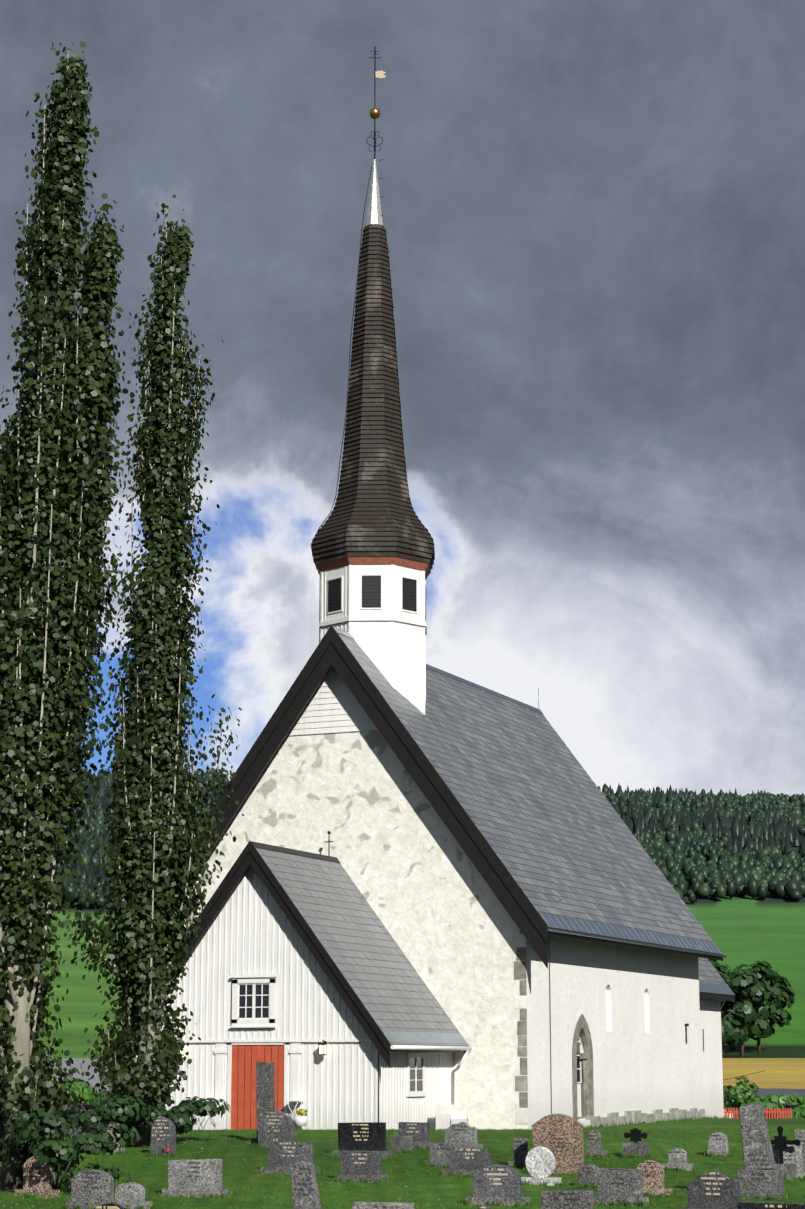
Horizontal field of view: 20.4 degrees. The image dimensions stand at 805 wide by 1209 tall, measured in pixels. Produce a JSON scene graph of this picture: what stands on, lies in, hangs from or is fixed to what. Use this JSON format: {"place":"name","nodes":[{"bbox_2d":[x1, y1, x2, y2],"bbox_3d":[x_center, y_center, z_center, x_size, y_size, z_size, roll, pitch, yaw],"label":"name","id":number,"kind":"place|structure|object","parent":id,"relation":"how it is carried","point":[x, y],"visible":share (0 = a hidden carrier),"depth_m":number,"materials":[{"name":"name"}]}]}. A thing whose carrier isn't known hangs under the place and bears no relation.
{"place":"outdoors","nodes":[
{"label":"outdoors","id":0,"kind":"place"},
{"bbox_2d":[0,788,804,1208],"bbox_3d":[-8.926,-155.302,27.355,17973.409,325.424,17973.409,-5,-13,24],"label":"terrain","id":1,"kind":"structure","parent":0,"point":[748,930],"depth_m":58.84,"materials":[{"name":"green plant"}]},
{"bbox_2d":[14,1157,59,1197],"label":"gravestone","id":2,"kind":"object","parent":1,"relation":"on","point":[37,1177],"visible":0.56,"depth_m":43.33,"materials":[{"name":"brown stone"}]},
{"bbox_2d":[0,41,129,1190],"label":"poplar","id":3,"kind":"object","parent":1,"relation":"on","point":[96,379],"depth_m":47.07,"materials":[{"name":"green plant"}]},
{"bbox_2d":[2,1108,139,1189],"bbox_3d":[-6.604,10.757,43.974,2.532,1.691,2.875,4,-12,-18],"label":"bush","id":4,"kind":"object","parent":1,"relation":"on","point":[64,1156],"visible":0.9,"depth_m":43.42,"materials":[{"name":"green plant"}]},
{"bbox_2d":[33,1058,111,1095],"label":"white house","id":5,"kind":"structure","parent":1,"relation":"on","point":[77,1062],"depth_m":170.13,"materials":[{"name":"white paint"}]},
{"bbox_2d":[43,1080,102,1126],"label":"shrub","id":6,"kind":"object","parent":1,"relation":"on","point":[87,1095],"visible":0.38,"depth_m":74.53,"materials":[{"name":"green plant"}]},
{"bbox_2d":[66,1169,117,1208],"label":"gravestone","id":7,"kind":"object","parent":1,"relation":"on","point":[93,1186],"visible":1,"depth_m":39.91,"materials":[{"name":"grey stone"}]},
{"bbox_2d":[62,1104,130,1137],"bbox_3d":[-7.711,13.213,56.496,1.640,1.116,1.100,-5,-13,24],"label":"stone box tomb","id":8,"kind":"object","parent":1,"relation":"on","point":[75,1131],"visible":0.12,"depth_m":56.21,"materials":[{"name":"grey stone"}]},
{"bbox_2d":[84,1118,124,1153],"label":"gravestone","id":9,"kind":"object","parent":1,"relation":"on","point":[104,1122],"visible":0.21,"depth_m":52.38,"materials":[{"name":"stone"}]},
{"bbox_2d":[94,1203,125,1208],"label":"gravestone","id":10,"kind":"object","parent":1,"relation":"on","point":[110,1206],"visible":1,"depth_m":30.33,"materials":[{"name":"beige stone"}]},
{"bbox_2d":[67,1095,172,1140],"bbox_3d":[-6.791,12.297,53.033,2.402,1.302,2.528,7,-14,-31],"label":"bush","id":11,"kind":"object","parent":1,"relation":"on","point":[128,1112],"visible":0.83,"depth_m":52.34,"materials":[{"name":"green plant"}]},
{"bbox_2d":[114,1182,151,1208],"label":"gravestone","id":12,"kind":"object","parent":1,"relation":"on","point":[131,1194],"visible":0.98,"depth_m":39.90,"materials":[{"name":"stone"}]},
{"bbox_2d":[62,195,243,1146],"bbox_3d":[-6.062,1.142,56.501,4.484,24.420,4.449,-5,-13,24],"label":"poplar","id":13,"kind":"object","parent":1,"relation":"on","point":[136,863],"depth_m":55.53,"materials":[{"name":"green plant"}]},
{"bbox_2d":[150,1116,175,1156],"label":"gravestone","id":14,"kind":"object","parent":1,"relation":"on","point":[163,1133],"visible":0.83,"depth_m":51.65,"materials":[{"name":"stone"}]},
{"bbox_2d":[162,1159,227,1197],"bbox_3d":[-4.036,11.304,43.502,1.256,1.023,0.359,-5,-12,21],"label":"gravestone","id":15,"kind":"object","parent":1,"relation":"on","point":[198,1177],"visible":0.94,"depth_m":43.43,"materials":[{"name":"stone"}]},
{"bbox_2d":[167,1096,230,1134],"bbox_3d":[-5.603,12.656,54.903,2.510,1.144,1.848,-5,-13,24],"label":"bush","id":16,"kind":"object","parent":1,"relation":"on","point":[184,1111],"visible":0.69,"depth_m":54.72,"materials":[{"name":"green plant"}]},
{"bbox_2d":[200,1100,216,1124],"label":"folding stand","id":17,"kind":"object","parent":1,"relation":"on","point":[208,1118],"visible":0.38,"depth_m":67.75,"materials":[{"name":"white paint"}]},
{"bbox_2d":[250,1062,274,1142],"bbox_3d":[-3.334,12.354,54.740,0.713,2.264,0.351,-6,-13,28],"label":"gravestone","id":18,"kind":"object","parent":1,"relation":"on","point":[265,1088],"visible":0.65,"depth_m":54.73,"materials":[{"name":"grey stone"}]},
{"bbox_2d":[258,1110,294,1146],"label":"gravestone","id":19,"kind":"object","parent":1,"relation":"on","point":[278,1125],"visible":0.83,"depth_m":53.80,"materials":[{"name":"stone"}]},
{"bbox_2d":[260,1140,319,1174],"bbox_3d":[-2.427,12.069,48.205,1.279,1.002,0.339,-5,-12,21],"label":"gravestone","id":20,"kind":"object","parent":1,"relation":"on","point":[284,1156],"visible":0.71,"depth_m":48.19,"materials":[{"name":"stone"}]},
{"bbox_2d":[136,865,452,1129],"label":"porch walls","id":21,"kind":"structure","parent":1,"relation":"on","point":[351,1075],"depth_m":68.09,"materials":[{"name":"white wood"}]},
{"bbox_2d":[126,847,468,1052],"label":"porch roof","id":22,"kind":"structure","parent":21,"relation":"on","point":[366,953],"depth_m":69.95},
{"bbox_2d":[113,841,390,1067],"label":"porch verge boards","id":23,"kind":"object","parent":22,"relation":"attached to","point":[249,856],"visible":0.75,"depth_m":67.83,"materials":[{"name":"black wood"}]},
{"bbox_2d":[251,831,339,862],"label":"roof ridge","id":24,"kind":"structure","parent":22,"relation":"on","point":[294,851],"depth_m":71.80,"materials":[{"name":"black metal"}]},
{"bbox_2d":[382,1031,471,1103],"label":"rain gutter","id":25,"kind":"object","parent":22,"relation":"attached to","point":[419,1040],"visible":0.46,"depth_m":68.65,"materials":[{"name":"white metal"}]},
{"bbox_2d":[214,975,425,1129],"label":"porch joinery","id":26,"kind":"object","parent":21,"relation":"attached to","point":[253,1001],"visible":0.88,"depth_m":67.97,"materials":[{"name":"wood"}]},
{"bbox_2d":[318,1040,326,1054],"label":"porch lantern","id":27,"kind":"object","parent":21,"relation":"attached to","point":[322,1048],"visible":0.98,"depth_m":66.74,"materials":[{"name":"white glass"}]},
{"bbox_2d":[284,1100,304,1120],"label":"folding stand","id":28,"kind":"object","parent":1,"relation":"on","point":[293,1106],"visible":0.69,"depth_m":66.65,"materials":[{"name":"white paint"}]},
{"bbox_2d":[293,1108,307,1125],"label":"flower pot","id":29,"kind":"object","parent":1,"relation":"on","point":[301,1120],"visible":1,"depth_m":66.26,"materials":[{"name":"white ceramic"}]},
{"bbox_2d":[290,1161,321,1208],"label":"gravestone","id":30,"kind":"object","parent":1,"relation":"on","point":[305,1192],"visible":1,"depth_m":37.74,"materials":[{"name":"grey stone"}]},
{"bbox_2d":[335,1151,386,1182],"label":"gravestone","id":31,"kind":"object","parent":1,"relation":"on","point":[356,1166],"visible":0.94,"depth_m":46.67,"materials":[{"name":"stone"}]},
{"bbox_2d":[332,1122,392,1158],"bbox_3d":[-0.925,12.508,51.639,1.382,1.083,0.329,-4,-12,19],"label":"gravestone","id":32,"kind":"object","parent":1,"relation":"on","point":[361,1136],"visible":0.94,"depth_m":51.60,"materials":[{"name":"black stone"}]},
{"bbox_2d":[352,1201,413,1208],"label":"gravestone","id":33,"kind":"object","parent":1,"relation":"on","point":[376,1205],"visible":1,"depth_m":30.44,"materials":[{"name":"stone"}]},
{"bbox_2d":[390,1135,412,1152],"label":"gravestone","id":34,"kind":"object","parent":1,"relation":"on","point":[398,1143],"visible":0.71,"depth_m":52.59,"materials":[{"name":"grey stone"}]},
{"bbox_2d":[0,1115,804,1208],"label":"grass tufts","id":35,"kind":"object","parent":1,"relation":"on","point":[256,1144],"visible":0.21,"depth_m":47.60,"materials":[{"name":"green plant"}]},
{"bbox_2d":[398,1122,433,1148],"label":"gravestone","id":36,"kind":"object","parent":1,"relation":"on","point":[418,1132],"visible":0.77,"depth_m":53.54,"materials":[{"name":"stone"}]},
{"bbox_2d":[53,768,804,909],"bbox_3d":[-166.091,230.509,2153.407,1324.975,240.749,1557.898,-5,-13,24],"label":"forest","id":37,"kind":"object","parent":1,"relation":"on","point":[697,844],"visible":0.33,"depth_m":1879.77,"materials":[{"name":"green plant"}]},
{"bbox_2d":[425,1142,456,1166],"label":"gravestone","id":38,"kind":"object","parent":1,"relation":"on","point":[440,1153],"visible":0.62,"depth_m":49.65,"materials":[{"name":"grey stone"}]},
{"bbox_2d":[184,730,701,1129],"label":"nave walls","id":39,"kind":"structure","parent":1,"relation":"on","point":[426,891],"depth_m":74.02,"materials":[{"name":"white paint"}]},
{"bbox_2d":[287,666,377,735],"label":"gable weatherboards","id":40,"kind":"object","parent":39,"relation":"attached to","point":[333,705],"visible":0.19,"depth_m":75.44,"materials":[{"name":"white paint"}]},
{"bbox_2d":[319,564,426,713],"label":"bell tower","id":41,"kind":"structure","parent":39,"relation":"on","point":[377,612],"depth_m":76.96,"materials":[{"name":"white paint"}]},
{"bbox_2d":[311,224,434,573],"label":"spire shingles","id":42,"kind":"object","parent":41,"relation":"on","point":[373,513],"visible":1,"depth_m":78.89,"materials":[{"name":"brown wood"}]},
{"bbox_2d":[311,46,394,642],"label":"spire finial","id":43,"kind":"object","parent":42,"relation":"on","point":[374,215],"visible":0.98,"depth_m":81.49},
{"bbox_2d":[317,556,429,578],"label":"cornice","id":44,"kind":"structure","parent":41,"relation":"attached to","point":[345,561],"depth_m":77.24,"materials":[{"name":"brown wood"}]},
{"bbox_2d":[514,931,527,1123],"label":"corner quoins","id":45,"kind":"object","parent":39,"relation":"attached to","point":[521,1083],"visible":0.92,"depth_m":70.59,"materials":[{"name":"stone"}]},
{"bbox_2d":[338,633,722,960],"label":"roof","id":46,"kind":"structure","parent":39,"relation":"on","point":[549,823],"depth_m":80.76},
{"bbox_2d":[189,625,547,967],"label":"nave verge boards","id":47,"kind":"object","parent":46,"relation":"attached to","point":[333,650],"visible":0.79,"depth_m":73.93,"materials":[{"name":"black wood"}]},
{"bbox_2d":[333,626,543,714],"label":"roof ridge","id":48,"kind":"structure","parent":46,"relation":"on","point":[430,667],"depth_m":86.57,"materials":[{"name":"grey metal"}]},
{"bbox_2d":[538,912,726,957],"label":"roof eave","id":49,"kind":"object","parent":46,"relation":"attached to","point":[573,924],"visible":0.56,"depth_m":77.87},
{"bbox_2d":[572,1014,593,1120],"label":"portal surround","id":50,"kind":"object","parent":39,"relation":"attached to","point":[586,1056],"visible":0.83,"depth_m":75.31,"materials":[{"name":"grey stone"}]},
{"bbox_2d":[577,1038,581,1116],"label":"portal window","id":51,"kind":"structure","parent":50,"relation":"in","point":[579,1069],"depth_m":75.30,"materials":[{"name":"white wood"}]},
{"bbox_2d":[549,899,688,1113],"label":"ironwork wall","id":52,"kind":"structure","parent":39,"relation":"attached to","point":[686,1025],"depth_m":72.69,"materials":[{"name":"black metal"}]},
{"bbox_2d":[435,1104,467,1129],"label":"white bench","id":53,"kind":"object","parent":1,"relation":"on","point":[446,1116],"visible":0.69,"depth_m":68.63,"materials":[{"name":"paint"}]},
{"bbox_2d":[445,1122,482,1149],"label":"gravestone","id":54,"kind":"object","parent":1,"relation":"on","point":[463,1134],"visible":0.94,"depth_m":53.12,"materials":[{"name":"stone"}]},
{"bbox_2d":[442,1148,490,1176],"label":"gravestone","id":55,"kind":"object","parent":1,"relation":"on","point":[464,1161],"visible":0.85,"depth_m":47.80,"materials":[{"name":"stone"}]},
{"bbox_2d":[478,1205,490,1208],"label":"gravestone","id":56,"kind":"object","parent":1,"relation":"on","point":[485,1207],"visible":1,"depth_m":30.47,"materials":[{"name":"stone"}]},
{"bbox_2d":[465,1165,529,1205],"bbox_3d":[1.755,10.841,41.168,1.137,1.020,0.364,-4,-12,19],"label":"gravestone","id":57,"kind":"object","parent":1,"relation":"on","point":[500,1184],"visible":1,"depth_m":41.09,"materials":[{"name":"stone"}]},
{"bbox_2d":[508,1138,527,1167],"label":"gravestone","id":58,"kind":"object","parent":1,"relation":"on","point":[520,1149],"visible":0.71,"depth_m":49.53,"materials":[{"name":"grey stone"}]},
{"bbox_2d":[521,1146,560,1185],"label":"gravestone","id":59,"kind":"object","parent":1,"relation":"on","point":[540,1162],"visible":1,"depth_m":46.20,"materials":[{"name":"white stone"}]},
{"bbox_2d":[532,1114,583,1174],"bbox_3d":[3.386,11.852,48.550,1.337,1.555,0.332,-4,-12,18],"label":"gravestone","id":60,"kind":"object","parent":1,"relation":"on","point":[559,1137],"visible":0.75,"depth_m":48.45,"materials":[{"name":"brown stone"}]},
{"bbox_2d":[540,1190,594,1208],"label":"gravestone","id":61,"kind":"object","parent":1,"relation":"on","point":[570,1199],"visible":1,"depth_m":34.97,"materials":[{"name":"grey stone"}]},
{"bbox_2d":[578,1164,597,1187],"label":"gravestone","id":62,"kind":"object","parent":1,"relation":"on","point":[587,1173],"visible":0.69,"depth_m":45.66,"materials":[{"name":"grey stone"}]},
{"bbox_2d":[584,1130,606,1156],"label":"gravestone","id":63,"kind":"object","parent":1,"relation":"on","point":[594,1141],"visible":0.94,"depth_m":51.76,"materials":[{"name":"grey stone"}]},
{"bbox_2d":[594,1168,648,1205],"bbox_3d":[4.013,10.891,41.235,1.000,0.948,0.343,-6,-13,28],"label":"gravestone","id":64,"kind":"object","parent":1,"relation":"on","point":[623,1185],"visible":0.96,"depth_m":41.17,"materials":[{"name":"grey stone"}]},
{"bbox_2d":[622,1128,649,1157],"bbox_3d":[5.400,12.600,51.725,0.562,0.952,0.320,-4,-12,21],"label":"iron cross","id":65,"kind":"object","parent":1,"relation":"on","point":[635,1147],"visible":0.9,"depth_m":51.65,"materials":[{"name":"black"}]},
{"bbox_2d":[590,1108,704,1126],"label":"gravestones","id":66,"kind":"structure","parent":1,"relation":"on","point":[615,1118],"depth_m":80.09,"materials":[{"name":"stone"}]},
{"bbox_2d":[637,1160,672,1196],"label":"gravestone","id":67,"kind":"object","parent":1,"relation":"on","point":[653,1176],"visible":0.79,"depth_m":43.72,"materials":[{"name":"brown stone"}]},
{"bbox_2d":[662,1148,692,1170],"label":"gravestone","id":68,"kind":"object","parent":1,"relation":"on","point":[677,1156],"visible":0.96,"depth_m":49.01,"materials":[{"name":"stone"}]},
{"bbox_2d":[678,1170,740,1208],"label":"gravestone","id":69,"kind":"object","parent":1,"relation":"on","point":[716,1189],"visible":0.98,"depth_m":37.93,"materials":[{"name":"stone"}]},
{"bbox_2d":[699,998,723,1117],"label":"chancel walls","id":70,"kind":"structure","parent":1,"relation":"on","point":[711,1065],"depth_m":93.71,"materials":[{"name":"white paint"}]},
{"bbox_2d":[698,957,734,1000],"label":"roof","id":71,"kind":"structure","parent":70,"relation":"on","point":[708,973],"depth_m":94.50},
{"bbox_2d":[699,982,734,994],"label":"roof eave","id":72,"kind":"object","parent":71,"relation":"attached to","point":[714,988],"visible":0.3,"depth_m":93.55,"materials":[{"name":"grey metal"}]},
{"bbox_2d":[707,1132,728,1156],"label":"gravestone","id":73,"kind":"object","parent":1,"relation":"on","point":[717,1145],"visible":0.9,"depth_m":51.84,"materials":[{"name":"stone"}]},
{"bbox_2d":[708,959,745,1018],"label":"tree","id":74,"kind":"object","parent":1,"relation":"on","point":[718,966],"visible":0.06,"depth_m":478.73,"materials":[{"name":"green plant"}]},
{"bbox_2d":[716,968,751,1047],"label":"tree","id":75,"kind":"object","parent":1,"relation":"on","point":[738,1036],"depth_m":452.64,"materials":[{"name":"green plant"}]},
{"bbox_2d":[721,974,747,1054],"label":"tree","id":76,"kind":"object","parent":1,"relation":"on","point":[729,1016],"depth_m":498.79,"materials":[{"name":"green plant"}]},
{"bbox_2d":[723,1076,758,1117],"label":"bush","id":77,"kind":"object","parent":1,"relation":"on","point":[739,1096],"depth_m":103.32,"materials":[{"name":"green plant"}]},
{"bbox_2d":[721,960,779,1056],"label":"tree","id":78,"kind":"object","parent":1,"relation":"on","point":[757,976],"depth_m":470.18,"materials":[{"name":"green plant"}]},
{"bbox_2d":[724,1108,791,1117],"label":"red picket fence","id":79,"kind":"object","parent":1,"relation":"on","point":[775,1111],"visible":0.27,"depth_m":100.28,"materials":[{"name":"red paint"}]},
{"bbox_2d":[737,1103,783,1199],"bbox_3d":[6.918,10.720,43.271,0.793,2.096,0.634,-4,-12,20],"label":"gravestone","id":80,"kind":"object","parent":1,"relation":"on","point":[756,1175],"visible":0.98,"depth_m":43.12,"materials":[{"name":"grey stone"}]},
{"bbox_2d":[723,1093,804,1117],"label":"hedge","id":81,"kind":"object","parent":1,"relation":"on","point":[798,1111],"visible":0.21,"depth_m":136.00,"materials":[{"name":"green plant"}]},
{"bbox_2d":[724,1088,804,1109],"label":"road","id":82,"kind":"structure","parent":1,"relation":"on","point":[779,1091],"depth_m":166.46,"materials":[{"name":"grey asphalt"}]},
{"bbox_2d":[724,1094,804,1107],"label":"hedge","id":83,"kind":"object","parent":1,"relation":"on","point":[791,1099],"visible":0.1,"depth_m":143.85,"materials":[{"name":"green plant"}]},
{"bbox_2d":[738,1202,804,1208],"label":"gravestone","id":84,"kind":"object","parent":1,"relation":"on","point":[754,1205],"visible":1,"depth_m":31.99,"materials":[{"name":"black stone"}]},
{"bbox_2d":[751,975,794,1051],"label":"tree","id":85,"kind":"object","parent":1,"relation":"on","point":[782,994],"depth_m":513.64,"materials":[{"name":"green plant"}]},
{"bbox_2d":[769,1126,800,1180],"bbox_3d":[8.026,11.771,47.387,0.882,1.398,0.320,-6,-13,27],"label":"iron cross","id":86,"kind":"object","parent":1,"relation":"on","point":[780,1141],"visible":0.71,"depth_m":47.37,"materials":[{"name":"black metal"}]},
{"bbox_2d":[771,1145,804,1177],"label":"gravestone","id":87,"kind":"object","parent":1,"relation":"on","point":[792,1154],"visible":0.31,"depth_m":47.47,"materials":[{"name":"stone"}]},
{"bbox_2d":[795,1130,804,1169],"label":"gravestone","id":88,"kind":"object","parent":1,"relation":"on","point":[800,1135],"visible":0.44,"depth_m":49.01,"materials":[{"name":"stone"}]},
{"bbox_2d":[0,0,804,795],"label":"sky","id":89,"kind":"structure","parent":0,"point":[593,211],"materials":[{"name":"grey"}]}
]}

